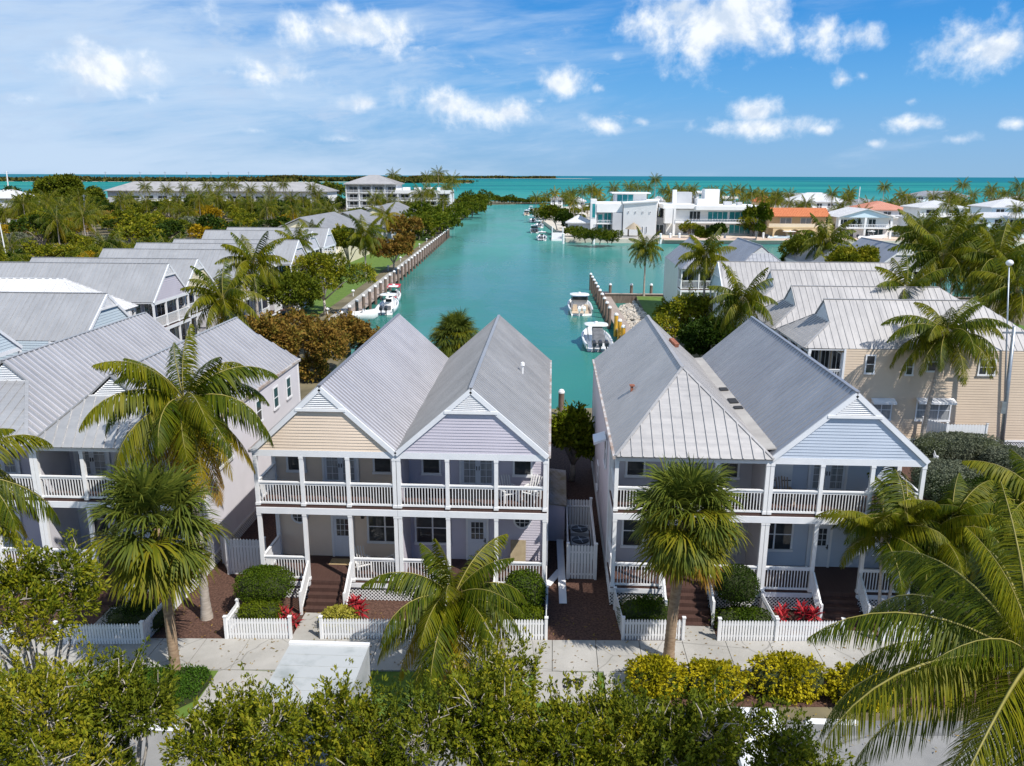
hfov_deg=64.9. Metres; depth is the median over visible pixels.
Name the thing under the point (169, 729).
kerb stop
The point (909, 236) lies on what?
coconut palm
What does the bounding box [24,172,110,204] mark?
rain tree
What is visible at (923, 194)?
seaside house
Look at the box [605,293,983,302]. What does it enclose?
bulkhead
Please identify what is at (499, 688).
buttonwood tree
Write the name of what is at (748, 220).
broadleaf tree
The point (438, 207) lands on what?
mangrove tree
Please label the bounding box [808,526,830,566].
door
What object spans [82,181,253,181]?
island
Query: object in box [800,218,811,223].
window
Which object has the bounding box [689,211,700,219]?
window
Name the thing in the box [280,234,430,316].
lawn
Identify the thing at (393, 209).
canal house
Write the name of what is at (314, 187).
coconut palm
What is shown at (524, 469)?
window
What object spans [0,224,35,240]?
broadleaf tree
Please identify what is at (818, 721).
kerb stop
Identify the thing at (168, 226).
broadleaf tree
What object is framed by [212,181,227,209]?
coconut palm
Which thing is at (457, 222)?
mangrove tree
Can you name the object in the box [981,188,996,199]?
coconut palm
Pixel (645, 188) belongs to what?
coconut palm
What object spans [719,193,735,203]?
coconut palm
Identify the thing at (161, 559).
fan palm
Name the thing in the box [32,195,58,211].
coconut palm
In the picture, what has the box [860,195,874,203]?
coconut palm
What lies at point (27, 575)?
buttonwood tree
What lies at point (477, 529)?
door
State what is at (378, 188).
window
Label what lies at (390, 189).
window
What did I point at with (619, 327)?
piling
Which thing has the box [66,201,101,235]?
coconut palm
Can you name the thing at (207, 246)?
villa
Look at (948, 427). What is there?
screen fence
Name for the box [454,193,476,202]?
mangrove tree
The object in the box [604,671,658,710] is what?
walkway
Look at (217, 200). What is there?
coconut palm
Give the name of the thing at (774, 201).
coconut palm
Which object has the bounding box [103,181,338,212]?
long building
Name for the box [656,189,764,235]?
modern house
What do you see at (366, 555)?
porch chair
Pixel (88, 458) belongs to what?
french door
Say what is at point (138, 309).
window
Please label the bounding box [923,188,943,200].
coconut palm
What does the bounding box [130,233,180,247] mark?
coconut palm
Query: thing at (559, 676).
walkway
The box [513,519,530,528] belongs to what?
round window
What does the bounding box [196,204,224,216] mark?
broadleaf tree
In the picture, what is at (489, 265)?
water
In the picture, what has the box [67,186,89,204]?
coconut palm
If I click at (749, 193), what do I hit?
coconut palm
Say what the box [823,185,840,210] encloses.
coconut palm
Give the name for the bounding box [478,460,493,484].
french door
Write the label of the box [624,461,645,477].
window
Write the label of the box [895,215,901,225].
seaside house
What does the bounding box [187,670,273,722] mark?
walkway
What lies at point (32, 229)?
broadleaf tree
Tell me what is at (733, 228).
window
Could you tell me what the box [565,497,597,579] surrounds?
utility fence
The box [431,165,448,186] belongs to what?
coconut palm
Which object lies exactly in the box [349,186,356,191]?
window
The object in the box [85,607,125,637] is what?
walkway
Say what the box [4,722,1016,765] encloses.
road
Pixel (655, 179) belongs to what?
coconut palm
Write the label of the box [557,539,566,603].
plank
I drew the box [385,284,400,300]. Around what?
motor boat
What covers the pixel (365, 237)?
coconut palm
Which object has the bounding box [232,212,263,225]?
broadleaf tree
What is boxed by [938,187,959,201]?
coconut palm
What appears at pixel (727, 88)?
sky
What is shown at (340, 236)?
broadleaf tree
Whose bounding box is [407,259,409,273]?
piling
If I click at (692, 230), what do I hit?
window
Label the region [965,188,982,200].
coconut palm
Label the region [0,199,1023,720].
ground
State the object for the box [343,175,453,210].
apartment block
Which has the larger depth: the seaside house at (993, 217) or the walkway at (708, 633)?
the seaside house at (993, 217)
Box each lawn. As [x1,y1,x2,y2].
[0,670,660,718]
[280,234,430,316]
[637,296,1023,336]
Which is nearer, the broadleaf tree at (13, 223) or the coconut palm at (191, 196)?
the broadleaf tree at (13, 223)
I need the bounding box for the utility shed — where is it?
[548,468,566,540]
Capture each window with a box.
[89,509,110,534]
[131,304,140,315]
[143,304,152,316]
[156,303,164,318]
[167,300,173,311]
[170,327,175,335]
[175,296,183,309]
[178,323,185,339]
[185,292,192,304]
[188,318,195,335]
[214,428,234,472]
[255,399,263,425]
[272,384,280,410]
[285,375,292,399]
[286,456,306,472]
[291,514,308,523]
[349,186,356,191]
[349,194,357,199]
[350,201,357,206]
[362,186,369,191]
[362,194,369,199]
[367,516,394,543]
[372,458,391,474]
[375,187,382,191]
[388,187,395,192]
[401,194,408,199]
[414,517,451,545]
[421,459,441,475]
[512,461,532,477]
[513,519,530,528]
[592,203,595,217]
[593,431,606,468]
[596,460,598,491]
[597,214,602,228]
[603,224,610,231]
[604,213,611,222]
[617,194,633,201]
[620,520,643,547]
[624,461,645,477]
[656,225,663,232]
[680,271,694,286]
[683,225,695,233]
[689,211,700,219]
[697,271,711,286]
[707,212,727,219]
[720,463,739,479]
[729,212,743,220]
[729,224,749,233]
[767,523,793,551]
[780,218,791,223]
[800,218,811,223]
[811,350,819,361]
[820,350,830,368]
[831,350,841,375]
[840,219,855,226]
[863,355,876,374]
[865,229,883,235]
[868,219,875,226]
[871,398,896,420]
[904,358,914,375]
[913,398,956,421]
[925,361,936,371]
[976,359,996,375]
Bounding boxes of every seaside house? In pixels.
[551,196,562,207]
[574,197,586,214]
[655,196,665,213]
[692,191,701,203]
[723,196,738,203]
[779,192,849,211]
[848,201,902,225]
[851,198,872,205]
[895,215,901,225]
[900,200,969,225]
[910,191,969,201]
[965,212,1023,237]
[967,199,1023,213]
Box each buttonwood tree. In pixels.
[0,527,111,765]
[0,634,128,765]
[45,635,182,765]
[157,661,296,765]
[232,658,396,765]
[327,669,482,765]
[426,616,571,765]
[459,683,601,765]
[516,667,647,765]
[578,666,708,765]
[648,665,776,765]
[743,684,867,765]
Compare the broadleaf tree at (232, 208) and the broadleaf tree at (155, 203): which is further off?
the broadleaf tree at (155, 203)
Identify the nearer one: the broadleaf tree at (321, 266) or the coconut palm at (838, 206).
the broadleaf tree at (321, 266)
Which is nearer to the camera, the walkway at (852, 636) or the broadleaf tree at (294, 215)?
the walkway at (852, 636)
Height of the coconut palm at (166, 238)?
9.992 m
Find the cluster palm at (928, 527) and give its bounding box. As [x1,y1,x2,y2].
[815,466,1023,631]
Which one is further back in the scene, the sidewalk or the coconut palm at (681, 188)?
the coconut palm at (681, 188)
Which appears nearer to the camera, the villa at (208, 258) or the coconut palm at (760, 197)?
the villa at (208, 258)
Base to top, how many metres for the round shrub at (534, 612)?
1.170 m
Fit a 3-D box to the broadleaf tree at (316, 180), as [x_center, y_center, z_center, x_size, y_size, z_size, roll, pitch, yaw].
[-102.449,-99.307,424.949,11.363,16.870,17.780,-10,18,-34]
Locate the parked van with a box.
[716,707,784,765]
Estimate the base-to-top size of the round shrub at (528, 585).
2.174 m
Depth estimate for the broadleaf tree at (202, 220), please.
176.91 m
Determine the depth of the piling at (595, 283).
129.37 m
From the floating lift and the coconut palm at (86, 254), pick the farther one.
the floating lift
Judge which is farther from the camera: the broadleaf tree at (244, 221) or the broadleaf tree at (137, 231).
the broadleaf tree at (244, 221)
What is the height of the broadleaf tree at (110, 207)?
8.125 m
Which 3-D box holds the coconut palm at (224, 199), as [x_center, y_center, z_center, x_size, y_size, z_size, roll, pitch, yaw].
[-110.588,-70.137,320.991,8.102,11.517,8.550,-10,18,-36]
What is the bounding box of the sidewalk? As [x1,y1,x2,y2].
[0,638,1012,673]
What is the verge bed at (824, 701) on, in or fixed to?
on the ground at (306, 387)
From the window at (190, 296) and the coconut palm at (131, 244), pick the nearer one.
the window at (190, 296)
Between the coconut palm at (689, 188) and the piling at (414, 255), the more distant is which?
the coconut palm at (689, 188)
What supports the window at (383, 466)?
in the cottage at (325, 481)
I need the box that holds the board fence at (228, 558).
[219,525,265,574]
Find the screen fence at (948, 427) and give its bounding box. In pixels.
[920,416,988,437]
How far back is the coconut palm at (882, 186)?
313.58 m
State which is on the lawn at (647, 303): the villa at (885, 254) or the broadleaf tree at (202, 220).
the villa at (885, 254)
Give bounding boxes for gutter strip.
[4,717,183,731]
[782,720,1016,735]
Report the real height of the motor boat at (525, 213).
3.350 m
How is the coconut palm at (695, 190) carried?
on the peninsula ground at (548, 223)
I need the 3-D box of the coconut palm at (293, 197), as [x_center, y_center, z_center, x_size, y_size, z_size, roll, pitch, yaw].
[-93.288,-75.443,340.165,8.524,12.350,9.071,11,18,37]
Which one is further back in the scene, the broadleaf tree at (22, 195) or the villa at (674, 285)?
the broadleaf tree at (22, 195)
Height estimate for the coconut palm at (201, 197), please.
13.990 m
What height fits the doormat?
0.014 m
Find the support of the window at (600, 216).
in the modern house at (640, 209)
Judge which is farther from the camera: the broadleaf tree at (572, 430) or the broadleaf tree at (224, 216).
the broadleaf tree at (224, 216)
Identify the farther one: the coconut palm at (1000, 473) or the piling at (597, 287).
the piling at (597, 287)
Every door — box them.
[0,450,18,473]
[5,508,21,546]
[75,451,93,475]
[91,452,108,475]
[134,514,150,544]
[324,457,340,481]
[333,516,349,555]
[340,458,356,481]
[461,460,477,484]
[468,519,486,559]
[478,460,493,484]
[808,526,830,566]
[809,465,828,489]
[826,465,845,490]
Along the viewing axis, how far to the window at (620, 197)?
267.49 m
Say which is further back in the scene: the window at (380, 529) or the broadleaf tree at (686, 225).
the broadleaf tree at (686, 225)
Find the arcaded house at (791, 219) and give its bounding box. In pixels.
[758,207,831,236]
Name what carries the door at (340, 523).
in the cottage at (325, 481)
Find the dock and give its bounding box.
[601,291,630,337]
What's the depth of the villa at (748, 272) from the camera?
81.63 m
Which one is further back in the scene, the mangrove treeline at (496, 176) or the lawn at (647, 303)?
the mangrove treeline at (496, 176)
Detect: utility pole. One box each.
[0,223,5,252]
[998,326,1023,444]
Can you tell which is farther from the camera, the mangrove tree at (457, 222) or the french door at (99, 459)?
the mangrove tree at (457, 222)
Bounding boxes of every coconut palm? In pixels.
[0,195,32,219]
[0,198,18,225]
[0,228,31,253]
[0,241,29,261]
[0,243,26,261]
[0,428,61,555]
[2,186,40,236]
[10,252,62,261]
[32,188,63,202]
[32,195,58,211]
[33,200,77,243]
[49,196,71,209]
[57,197,84,215]
[65,194,103,235]
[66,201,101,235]
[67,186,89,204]
[68,203,98,235]
[74,243,104,256]
[79,323,277,620]
[80,198,110,230]
[83,226,127,247]
[92,231,144,256]
[94,239,134,256]
[111,192,129,209]
[113,191,134,208]
[119,190,139,206]
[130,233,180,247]
[136,180,152,198]
[136,193,157,211]
[136,231,187,242]
[157,197,176,216]
[158,182,174,215]
[166,200,191,218]
[168,192,185,217]
[175,180,191,196]
[176,202,198,221]
[180,260,265,331]
[185,186,202,206]
[187,187,213,214]
[192,194,215,211]
[198,180,214,192]
[205,188,227,209]
[207,187,221,198]
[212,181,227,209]
[215,231,287,314]
[222,194,243,207]
[223,176,236,198]
[226,194,241,206]
[228,179,243,196]
[235,194,254,208]
[237,194,259,212]
[242,182,259,195]
[253,193,281,221]
[257,191,280,217]
[261,181,278,196]
[261,192,281,203]
[274,221,317,266]
[276,177,290,192]
[279,189,300,202]
[279,197,306,219]
[294,193,312,207]
[299,204,316,215]
[299,218,324,227]
[305,180,318,209]
[310,185,327,208]
[310,195,321,206]
[310,195,340,214]
[315,195,344,213]
[341,214,386,276]
[361,534,527,701]
[364,187,382,208]
[369,199,401,235]
[373,188,398,204]
[385,168,401,180]
[398,196,412,206]
[408,180,435,205]
[417,171,433,183]
[421,181,440,205]
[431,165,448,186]
[435,191,451,208]
[440,179,453,194]
[442,171,462,204]
[528,191,543,218]
[540,189,552,203]
[550,186,560,203]
[560,188,575,212]
[565,194,580,211]
[566,187,577,207]
[574,184,590,215]
[586,182,599,197]
[586,193,604,205]
[592,186,606,199]
[605,181,621,195]
[621,178,637,191]
[627,226,663,295]
[633,180,643,191]
[640,181,655,197]
[648,172,662,198]
[657,184,671,201]
[663,183,678,201]
[672,181,685,191]
[675,227,736,315]
[684,185,696,198]
[686,182,700,203]
[707,261,777,336]
[713,185,727,199]
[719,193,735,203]
[725,184,741,203]
[734,183,746,201]
[740,189,750,203]
[745,186,759,203]
[753,187,769,203]
[756,193,773,202]
[767,190,785,207]
[769,187,783,196]
[782,187,800,198]
[782,196,795,207]
[794,193,817,207]
[797,212,856,259]
[807,482,1023,765]
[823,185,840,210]
[830,199,850,209]
[839,190,856,206]
[844,185,857,204]
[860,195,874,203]
[874,251,952,298]
[876,180,892,201]
[881,196,894,203]
[881,296,1012,436]
[886,206,957,255]
[887,212,989,298]
[893,187,910,204]
[898,191,915,204]
[904,194,920,203]
[906,210,932,230]
[912,212,946,225]
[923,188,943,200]
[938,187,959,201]
[938,195,959,215]
[938,205,984,294]
[944,218,1014,297]
[946,276,995,305]
[950,199,969,210]
[954,178,970,193]
[955,194,972,206]
[959,219,1023,307]
[962,449,1023,580]
[963,194,978,204]
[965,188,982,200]
[967,208,983,222]
[969,249,1023,326]
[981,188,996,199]
[982,182,1001,199]
[985,190,1006,201]
[996,216,1023,245]
[999,187,1015,198]
[1005,200,1023,219]
[1008,177,1023,198]
[1009,193,1023,201]
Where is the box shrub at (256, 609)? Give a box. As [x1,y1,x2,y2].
[235,598,283,632]
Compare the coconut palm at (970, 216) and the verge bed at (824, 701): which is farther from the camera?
the coconut palm at (970, 216)
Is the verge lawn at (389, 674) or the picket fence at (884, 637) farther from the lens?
the picket fence at (884, 637)
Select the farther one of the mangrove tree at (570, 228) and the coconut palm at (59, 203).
the coconut palm at (59, 203)
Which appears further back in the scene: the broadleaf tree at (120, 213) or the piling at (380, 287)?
the broadleaf tree at (120, 213)
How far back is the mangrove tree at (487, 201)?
448.01 m
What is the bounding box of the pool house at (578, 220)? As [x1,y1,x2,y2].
[565,215,589,228]
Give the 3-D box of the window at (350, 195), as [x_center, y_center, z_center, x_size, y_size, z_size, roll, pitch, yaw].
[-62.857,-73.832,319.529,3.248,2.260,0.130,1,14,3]
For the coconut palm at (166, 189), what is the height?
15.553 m
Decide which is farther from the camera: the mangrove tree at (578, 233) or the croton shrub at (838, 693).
the mangrove tree at (578, 233)
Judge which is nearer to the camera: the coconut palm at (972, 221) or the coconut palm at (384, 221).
the coconut palm at (972, 221)
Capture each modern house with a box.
[590,192,659,234]
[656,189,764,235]
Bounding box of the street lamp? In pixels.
[1004,260,1013,439]
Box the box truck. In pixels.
[259,640,371,765]
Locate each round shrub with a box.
[501,567,546,607]
[510,604,544,633]
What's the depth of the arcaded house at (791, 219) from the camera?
248.03 m
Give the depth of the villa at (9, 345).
53.17 m
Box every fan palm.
[77,449,231,670]
[426,306,478,357]
[623,452,752,658]
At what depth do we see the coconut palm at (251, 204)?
300.63 m
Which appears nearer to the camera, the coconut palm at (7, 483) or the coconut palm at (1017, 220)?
the coconut palm at (7, 483)
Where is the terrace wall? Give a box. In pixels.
[663,238,903,240]
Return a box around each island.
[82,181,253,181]
[487,178,585,178]
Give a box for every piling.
[355,299,358,310]
[362,294,365,309]
[368,289,371,308]
[374,285,376,304]
[379,281,382,299]
[384,277,386,292]
[393,270,395,283]
[397,267,399,283]
[400,264,402,279]
[404,262,406,276]
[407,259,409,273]
[413,254,415,268]
[416,252,418,265]
[558,389,564,412]
[589,273,591,289]
[591,276,593,293]
[592,279,595,296]
[594,282,597,300]
[596,285,599,304]
[598,289,601,308]
[600,293,603,313]
[602,297,605,317]
[605,301,608,322]
[607,306,611,328]
[614,313,618,336]
[617,319,621,339]
[621,325,625,336]
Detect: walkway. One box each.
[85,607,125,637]
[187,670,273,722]
[292,613,320,639]
[534,671,597,703]
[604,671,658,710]
[680,625,716,640]
[827,630,876,642]
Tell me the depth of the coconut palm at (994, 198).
299.82 m
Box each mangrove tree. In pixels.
[399,209,441,239]
[404,201,455,235]
[413,199,447,213]
[432,203,464,224]
[434,211,462,233]
[452,202,470,218]
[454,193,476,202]
[458,190,483,200]
[458,201,479,212]
[463,200,486,216]
[469,200,486,210]
[475,189,495,200]
[478,195,492,205]
[497,197,510,202]
[503,194,517,202]
[564,225,583,234]
[571,229,582,240]
[572,226,594,242]
[582,227,605,243]
[589,227,613,244]
[598,232,616,243]
[602,229,623,243]
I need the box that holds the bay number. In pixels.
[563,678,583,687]
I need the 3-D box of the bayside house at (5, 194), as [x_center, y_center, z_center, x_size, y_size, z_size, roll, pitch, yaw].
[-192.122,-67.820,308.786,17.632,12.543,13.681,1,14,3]
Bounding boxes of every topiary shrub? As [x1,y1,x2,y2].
[232,564,296,601]
[714,563,760,608]
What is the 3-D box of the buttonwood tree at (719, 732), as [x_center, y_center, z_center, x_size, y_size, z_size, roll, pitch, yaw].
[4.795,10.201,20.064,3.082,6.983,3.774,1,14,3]
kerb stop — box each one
[144,724,178,730]
[805,718,855,724]
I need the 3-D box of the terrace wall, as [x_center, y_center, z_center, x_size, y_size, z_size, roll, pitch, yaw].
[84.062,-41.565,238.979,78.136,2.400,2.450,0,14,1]
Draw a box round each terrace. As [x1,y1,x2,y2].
[572,234,658,237]
[658,236,901,238]
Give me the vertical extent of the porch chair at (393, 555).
1.038 m
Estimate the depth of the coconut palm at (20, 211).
226.37 m
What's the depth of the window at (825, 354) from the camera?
58.29 m
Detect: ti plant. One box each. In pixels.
[276,605,303,627]
[345,593,368,621]
[772,602,789,628]
[793,600,823,632]
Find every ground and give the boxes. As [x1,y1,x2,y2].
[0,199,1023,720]
[489,201,589,204]
[536,205,1023,245]
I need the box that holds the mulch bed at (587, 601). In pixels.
[0,440,1023,642]
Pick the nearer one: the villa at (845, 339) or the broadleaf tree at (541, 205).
the villa at (845, 339)
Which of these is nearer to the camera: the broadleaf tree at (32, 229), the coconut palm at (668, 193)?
the broadleaf tree at (32, 229)
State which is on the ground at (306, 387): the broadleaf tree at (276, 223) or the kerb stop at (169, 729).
the broadleaf tree at (276, 223)
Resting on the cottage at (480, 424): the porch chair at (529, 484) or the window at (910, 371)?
the porch chair at (529, 484)
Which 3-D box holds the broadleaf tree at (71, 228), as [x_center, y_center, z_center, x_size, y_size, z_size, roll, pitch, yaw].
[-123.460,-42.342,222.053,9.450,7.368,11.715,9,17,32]
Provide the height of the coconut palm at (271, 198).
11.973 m
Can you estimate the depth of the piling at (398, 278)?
148.89 m
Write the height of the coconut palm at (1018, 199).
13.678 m
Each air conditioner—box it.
[569,525,588,544]
[571,536,589,563]
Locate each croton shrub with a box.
[622,651,686,699]
[678,656,748,704]
[743,649,835,705]
[822,661,893,712]
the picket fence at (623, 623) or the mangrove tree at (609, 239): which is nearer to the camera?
the picket fence at (623, 623)
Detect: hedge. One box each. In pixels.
[100,598,175,635]
[709,604,776,634]
[908,457,984,502]
[909,430,1011,466]
[934,474,1021,511]
[978,444,1023,474]
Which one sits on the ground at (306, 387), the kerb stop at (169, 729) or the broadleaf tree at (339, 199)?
the broadleaf tree at (339, 199)
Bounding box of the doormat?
[329,558,349,564]
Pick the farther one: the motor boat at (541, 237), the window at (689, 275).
the motor boat at (541, 237)
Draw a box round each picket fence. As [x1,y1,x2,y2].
[0,624,14,645]
[53,582,187,643]
[222,598,292,638]
[318,615,436,639]
[473,586,548,639]
[613,586,685,640]
[717,617,845,640]
[759,590,778,634]
[878,596,933,641]
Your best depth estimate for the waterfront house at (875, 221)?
247.74 m
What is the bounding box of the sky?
[0,0,1023,177]
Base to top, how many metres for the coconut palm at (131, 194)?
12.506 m
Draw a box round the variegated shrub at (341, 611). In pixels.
[316,603,360,632]
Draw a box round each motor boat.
[352,306,377,321]
[375,292,398,315]
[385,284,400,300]
[523,209,529,215]
[529,215,536,222]
[530,224,538,232]
[535,220,543,227]
[537,231,546,240]
[567,292,592,315]
[581,321,612,352]
[765,230,810,238]
[856,230,884,238]
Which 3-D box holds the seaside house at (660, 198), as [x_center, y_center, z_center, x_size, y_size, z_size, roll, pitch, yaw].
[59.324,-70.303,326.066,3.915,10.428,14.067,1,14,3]
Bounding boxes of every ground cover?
[107,663,212,709]
[905,540,1023,663]
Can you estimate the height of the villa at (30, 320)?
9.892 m
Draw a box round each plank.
[547,569,557,585]
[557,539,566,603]
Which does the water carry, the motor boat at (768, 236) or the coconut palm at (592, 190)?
the motor boat at (768, 236)
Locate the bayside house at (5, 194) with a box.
[0,189,30,223]
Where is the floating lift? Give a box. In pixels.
[551,226,563,240]
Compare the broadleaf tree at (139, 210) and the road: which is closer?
the road
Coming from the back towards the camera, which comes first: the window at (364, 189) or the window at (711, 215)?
the window at (364, 189)
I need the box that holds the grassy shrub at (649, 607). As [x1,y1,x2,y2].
[616,593,668,633]
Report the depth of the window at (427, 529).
37.29 m
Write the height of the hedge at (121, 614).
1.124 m
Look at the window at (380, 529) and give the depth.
37.41 m
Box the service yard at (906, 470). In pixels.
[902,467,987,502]
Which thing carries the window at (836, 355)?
in the villa at (845, 339)
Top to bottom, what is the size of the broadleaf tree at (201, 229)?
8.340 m
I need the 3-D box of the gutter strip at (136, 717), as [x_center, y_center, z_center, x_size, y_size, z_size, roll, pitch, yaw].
[-35.116,11.631,27.684,47.689,0.001,0.769,0,14,0]
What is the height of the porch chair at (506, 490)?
1.038 m
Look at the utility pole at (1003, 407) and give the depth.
52.73 m
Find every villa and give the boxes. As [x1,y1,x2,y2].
[0,262,191,340]
[0,277,137,314]
[0,291,129,359]
[0,330,22,356]
[30,257,216,339]
[98,248,261,332]
[134,242,281,316]
[173,239,308,316]
[202,230,319,269]
[226,227,336,284]
[663,237,718,318]
[708,261,893,325]
[717,237,780,260]
[737,269,906,333]
[754,285,958,353]
[776,298,1023,447]
[784,242,849,261]
[852,237,930,285]
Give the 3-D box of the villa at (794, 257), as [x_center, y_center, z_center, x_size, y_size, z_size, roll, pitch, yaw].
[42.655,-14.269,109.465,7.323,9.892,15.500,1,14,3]
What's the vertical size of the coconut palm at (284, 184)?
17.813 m
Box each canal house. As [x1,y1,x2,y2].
[279,212,369,264]
[320,209,393,242]
[353,204,408,235]
[384,202,423,235]
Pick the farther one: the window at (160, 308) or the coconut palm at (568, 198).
the coconut palm at (568, 198)
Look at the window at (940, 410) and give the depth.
55.25 m
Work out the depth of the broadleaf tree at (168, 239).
145.56 m
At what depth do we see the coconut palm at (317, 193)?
372.40 m
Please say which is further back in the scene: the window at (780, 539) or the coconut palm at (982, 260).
the coconut palm at (982, 260)
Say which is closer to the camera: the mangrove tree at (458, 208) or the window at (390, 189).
the mangrove tree at (458, 208)
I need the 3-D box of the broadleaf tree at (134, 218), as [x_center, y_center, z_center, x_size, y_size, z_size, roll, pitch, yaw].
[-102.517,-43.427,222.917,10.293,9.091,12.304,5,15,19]
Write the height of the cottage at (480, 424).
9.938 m
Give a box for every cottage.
[0,312,180,585]
[26,317,300,605]
[248,313,448,614]
[394,315,551,614]
[591,315,774,625]
[695,316,930,630]
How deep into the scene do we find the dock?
112.34 m
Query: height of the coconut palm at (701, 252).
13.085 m
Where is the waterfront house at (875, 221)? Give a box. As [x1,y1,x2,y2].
[826,207,896,237]
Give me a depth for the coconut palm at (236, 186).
371.74 m
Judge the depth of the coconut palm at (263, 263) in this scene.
75.22 m
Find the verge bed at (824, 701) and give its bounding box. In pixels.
[665,673,1020,707]
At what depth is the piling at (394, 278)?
143.98 m
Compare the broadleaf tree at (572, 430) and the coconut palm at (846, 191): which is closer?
the broadleaf tree at (572, 430)
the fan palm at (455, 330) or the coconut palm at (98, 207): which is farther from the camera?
the coconut palm at (98, 207)
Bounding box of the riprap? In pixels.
[618,300,646,327]
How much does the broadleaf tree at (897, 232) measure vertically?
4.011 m
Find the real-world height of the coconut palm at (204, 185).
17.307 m
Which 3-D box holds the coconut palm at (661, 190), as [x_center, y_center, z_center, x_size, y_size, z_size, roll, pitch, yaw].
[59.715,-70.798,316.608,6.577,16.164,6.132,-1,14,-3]
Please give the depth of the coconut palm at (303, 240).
117.85 m
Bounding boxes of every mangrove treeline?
[0,175,304,181]
[257,174,452,180]
[396,178,476,182]
[412,175,555,177]
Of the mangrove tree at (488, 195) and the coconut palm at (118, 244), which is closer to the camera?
the coconut palm at (118, 244)
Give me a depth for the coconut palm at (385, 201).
270.33 m
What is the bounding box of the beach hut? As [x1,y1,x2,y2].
[625,223,641,236]
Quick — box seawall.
[329,233,442,319]
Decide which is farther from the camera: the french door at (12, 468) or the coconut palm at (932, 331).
the coconut palm at (932, 331)
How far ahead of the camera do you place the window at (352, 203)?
320.22 m
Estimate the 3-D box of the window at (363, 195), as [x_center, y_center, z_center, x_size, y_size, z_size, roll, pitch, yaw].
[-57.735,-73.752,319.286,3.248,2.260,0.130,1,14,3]
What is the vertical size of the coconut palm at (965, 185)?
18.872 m
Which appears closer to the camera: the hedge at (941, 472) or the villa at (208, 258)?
the hedge at (941, 472)
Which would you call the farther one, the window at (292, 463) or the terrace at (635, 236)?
the terrace at (635, 236)
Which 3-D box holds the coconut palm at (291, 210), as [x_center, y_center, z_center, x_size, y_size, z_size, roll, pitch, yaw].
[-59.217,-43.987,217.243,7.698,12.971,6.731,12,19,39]
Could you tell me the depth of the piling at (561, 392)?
63.02 m
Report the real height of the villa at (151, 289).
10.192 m
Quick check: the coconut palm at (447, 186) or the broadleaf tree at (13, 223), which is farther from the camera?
the coconut palm at (447, 186)
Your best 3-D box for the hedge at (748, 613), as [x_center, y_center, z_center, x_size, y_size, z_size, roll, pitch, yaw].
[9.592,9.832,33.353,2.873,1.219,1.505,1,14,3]
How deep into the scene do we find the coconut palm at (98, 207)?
251.66 m
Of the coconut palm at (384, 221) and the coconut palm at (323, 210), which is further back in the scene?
the coconut palm at (323, 210)
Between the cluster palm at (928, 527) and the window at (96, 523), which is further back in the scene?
the window at (96, 523)
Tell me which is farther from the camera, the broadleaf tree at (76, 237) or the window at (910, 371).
the broadleaf tree at (76, 237)
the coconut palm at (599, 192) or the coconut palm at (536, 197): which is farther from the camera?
the coconut palm at (536, 197)
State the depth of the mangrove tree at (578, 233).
230.05 m
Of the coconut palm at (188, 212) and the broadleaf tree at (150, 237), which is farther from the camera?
the coconut palm at (188, 212)
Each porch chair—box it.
[354,546,371,574]
[383,553,395,571]
[498,474,518,503]
[521,474,542,502]
[773,476,795,504]
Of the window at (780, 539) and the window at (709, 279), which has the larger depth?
the window at (709, 279)
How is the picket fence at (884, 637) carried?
on the mulch bed at (587, 601)
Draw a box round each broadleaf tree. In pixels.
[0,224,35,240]
[1,185,23,191]
[1,251,34,261]
[3,248,33,261]
[4,232,33,243]
[8,209,65,244]
[14,192,43,204]
[14,217,47,244]
[16,207,57,239]
[20,240,62,257]
[43,229,73,245]
[43,245,71,256]
[56,232,96,244]
[57,237,93,256]
[65,216,78,231]
[67,246,99,256]
[69,222,89,232]
[77,250,97,256]
[81,201,103,225]
[88,197,107,204]
[92,234,125,243]
[96,210,117,229]
[98,214,123,230]
[100,239,122,247]
[102,203,120,214]
[102,217,142,240]
[107,218,164,242]
[111,209,137,217]
[119,210,163,229]
[124,204,150,213]
[144,200,160,211]
[144,232,167,242]
[150,211,170,220]
[151,220,185,239]
[154,237,172,242]
[162,217,192,233]
[178,216,207,227]
[182,196,204,205]
[187,224,223,238]
[193,213,244,232]
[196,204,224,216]
[210,223,234,229]
[217,210,231,218]
[223,204,248,217]
[226,208,252,219]
[230,215,259,226]
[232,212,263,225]
[245,309,305,354]
[248,263,324,324]
[251,215,290,227]
[256,201,288,219]
[275,199,300,209]
[275,212,298,222]
[279,307,349,382]
[280,246,377,314]
[301,206,316,216]
[306,178,326,186]
[313,310,380,352]
[319,196,335,203]
[320,181,345,195]
[331,223,370,266]
[334,196,345,210]
[345,207,366,215]
[366,229,416,270]
[386,213,424,235]
[529,207,540,219]
[538,202,557,219]
[538,203,569,229]
[551,399,594,480]
[554,211,573,226]
[567,206,581,215]
[580,205,589,214]
[651,284,735,337]
[676,309,736,355]
[678,220,699,236]
[693,225,710,237]
[706,222,728,234]
[736,214,759,234]
[741,201,773,239]
[742,222,764,235]
[777,232,812,260]
[820,241,881,262]
[892,224,907,235]
[1010,218,1023,238]
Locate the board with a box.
[510,540,525,561]
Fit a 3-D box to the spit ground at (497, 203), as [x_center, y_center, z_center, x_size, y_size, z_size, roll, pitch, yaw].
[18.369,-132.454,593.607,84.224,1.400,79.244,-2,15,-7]
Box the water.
[0,174,1023,408]
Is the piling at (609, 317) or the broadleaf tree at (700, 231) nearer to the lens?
the piling at (609, 317)
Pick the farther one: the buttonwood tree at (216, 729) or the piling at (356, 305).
the piling at (356, 305)

